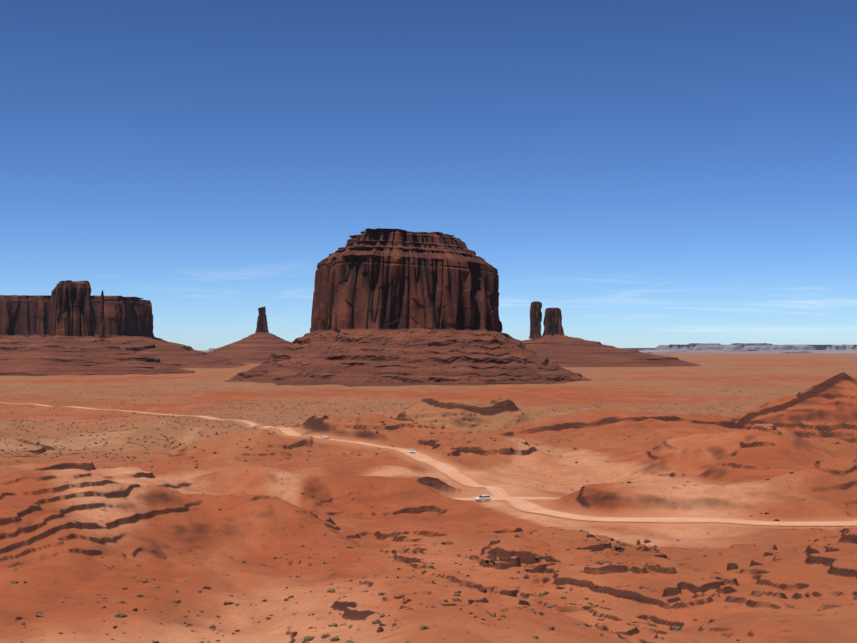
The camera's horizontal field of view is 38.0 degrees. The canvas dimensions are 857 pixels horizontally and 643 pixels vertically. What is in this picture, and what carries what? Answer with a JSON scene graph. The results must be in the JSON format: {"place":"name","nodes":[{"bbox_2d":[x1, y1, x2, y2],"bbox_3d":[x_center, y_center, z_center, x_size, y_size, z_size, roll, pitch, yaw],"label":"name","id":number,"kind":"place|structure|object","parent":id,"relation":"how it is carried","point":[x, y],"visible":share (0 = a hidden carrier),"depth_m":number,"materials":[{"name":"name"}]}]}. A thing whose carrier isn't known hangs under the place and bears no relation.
{"place":"outdoors","nodes":[
{"label":"outdoors","id":0,"kind":"place"},
{"bbox_2d":[198,348,216,351],"bbox_3d":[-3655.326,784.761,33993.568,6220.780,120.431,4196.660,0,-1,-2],"label":"distant mesa","id":1,"kind":"structure","parent":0,"point":[210,349],"depth_m":32969.26,"materials":[{"name":"grey stone"}]},
{"bbox_2d":[0,372,856,642],"bbox_3d":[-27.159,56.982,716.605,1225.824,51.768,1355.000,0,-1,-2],"label":"desert terrain","id":2,"kind":"structure","parent":0,"point":[728,466],"depth_m":270.15,"materials":[{"name":"brown sand"}]},
{"bbox_2d":[9,422,826,642],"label":"sagebrush shrubs","id":3,"kind":"object","parent":2,"relation":"on","point":[323,636],"visible":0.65,"depth_m":182.11,"materials":[{"name":"plant"}]},
{"bbox_2d":[15,460,826,642],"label":"loose rocks","id":4,"kind":"object","parent":2,"relation":"on","point":[400,595],"visible":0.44,"depth_m":187.32,"materials":[{"name":"stone"}]},
{"bbox_2d":[0,383,852,467],"bbox_3d":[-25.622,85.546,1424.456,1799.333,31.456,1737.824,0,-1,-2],"label":"valley shrubs","id":5,"kind":"object","parent":2,"relation":"on","point":[216,433],"visible":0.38,"depth_m":987.39,"materials":[{"name":"green plant"}]},
{"bbox_2d":[475,495,490,501],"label":"white suv","id":6,"kind":"object","parent":2,"relation":"on","point":[484,497],"visible":1,"depth_m":391.13,"materials":[{"name":"paint"}]},
{"bbox_2d":[452,495,561,499],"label":"dirt pullout","id":7,"kind":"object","parent":2,"relation":"on","point":[512,498],"depth_m":434.14,"materials":[{"name":"beige soil"}]},
{"bbox_2d":[0,359,856,406],"bbox_3d":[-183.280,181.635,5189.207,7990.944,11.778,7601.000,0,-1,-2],"label":"valley terrain","id":8,"kind":"structure","parent":0,"point":[776,376],"depth_m":1965.38,"materials":[{"name":"brown sand"}]},
{"bbox_2d":[0,280,194,375],"bbox_3d":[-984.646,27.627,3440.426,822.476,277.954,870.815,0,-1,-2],"label":"butte","id":9,"kind":"object","parent":8,"relation":"on","point":[72,344],"visible":0.94,"depth_m":3290.19,"materials":[{"name":"brown stone"}]},
{"bbox_2d":[99,290,105,337],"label":"rock spire","id":10,"kind":"structure","parent":9,"relation":"on","point":[101,328],"depth_m":3393.72,"materials":[{"name":"brown stone"}]},
{"bbox_2d":[0,295,246,367],"bbox_3d":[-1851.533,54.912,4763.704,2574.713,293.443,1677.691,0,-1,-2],"label":"mesa","id":11,"kind":"structure","parent":8,"relation":"on","point":[24,320],"depth_m":4477.64,"materials":[{"name":"brown stone"}]},
{"bbox_2d":[205,332,290,363],"bbox_3d":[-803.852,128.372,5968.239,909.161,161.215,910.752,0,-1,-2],"label":"talus slope","id":12,"kind":"structure","parent":8,"relation":"on","point":[260,347],"depth_m":5775.82,"materials":[{"name":"brown stone"}]},
{"bbox_2d":[255,307,268,332],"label":"rock spire","id":13,"kind":"structure","parent":12,"relation":"on","point":[262,325],"depth_m":5967.26,"materials":[{"name":"brown stone"}]},
{"bbox_2d":[223,228,590,386],"bbox_3d":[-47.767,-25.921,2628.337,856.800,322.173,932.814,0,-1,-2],"label":"butte","id":14,"kind":"object","parent":8,"relation":"on","point":[395,307],"visible":0.94,"depth_m":2416.13,"materials":[{"name":"brown stone"}]},
{"bbox_2d":[522,334,700,366],"bbox_3d":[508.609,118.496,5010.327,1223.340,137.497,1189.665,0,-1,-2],"label":"talus slope","id":15,"kind":"structure","parent":8,"relation":"on","point":[561,350],"depth_m":4709.90,"materials":[{"name":"brown stone"}]},
{"bbox_2d":[529,301,541,338],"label":"rock pillar","id":16,"kind":"structure","parent":15,"relation":"on","point":[535,318],"depth_m":4996.25,"materials":[{"name":"brown stone"}]},
{"bbox_2d":[542,308,564,335],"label":"rock pillar","id":17,"kind":"structure","parent":15,"relation":"on","point":[552,322],"depth_m":5007.86,"materials":[{"name":"brown stone"}]},
{"bbox_2d":[0,402,856,525],"bbox_3d":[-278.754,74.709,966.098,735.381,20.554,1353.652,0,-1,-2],"label":"dirt road","id":18,"kind":"structure","parent":0,"point":[454,473],"depth_m":366.33,"materials":[{"name":"beige soil"}]},
{"bbox_2d":[0,0,856,349],"label":"sky","id":19,"kind":"structure","parent":0,"point":[649,173],"materials":[{"name":"blue"}]},
{"bbox_2d":[621,348,654,349],"bbox_3d":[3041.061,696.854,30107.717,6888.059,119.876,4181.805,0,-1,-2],"label":"distant mesa","id":20,"kind":"structure","parent":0,"point":[639,348],"depth_m":29114.50,"materials":[{"name":"grey stone"}]},
{"bbox_2d":[689,343,720,344],"bbox_3d":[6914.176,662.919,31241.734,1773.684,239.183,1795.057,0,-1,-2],"label":"mesa","id":21,"kind":"structure","parent":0,"point":[707,343],"depth_m":31017.19,"materials":[{"name":"grey stone"}]},
{"bbox_2d":[731,343,771,344],"bbox_3d":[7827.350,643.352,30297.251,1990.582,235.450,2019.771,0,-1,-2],"label":"mesa","id":22,"kind":"structure","parent":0,"point":[751,344],"depth_m":29914.26,"materials":[{"name":"grey stone"}]},
{"bbox_2d":[649,353,856,358],"bbox_3d":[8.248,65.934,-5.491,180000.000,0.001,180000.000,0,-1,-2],"label":"valley ground","id":23,"kind":"structure","parent":0,"point":[766,355],"depth_m":14275.33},
{"bbox_2d":[639,344,856,352],"bbox_3d":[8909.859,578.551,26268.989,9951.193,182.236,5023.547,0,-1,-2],"label":"distant mesa","id":24,"kind":"structure","parent":23,"relation":"on","point":[691,348],"depth_m":24698.67,"materials":[{"name":"grey stone"}]}
]}

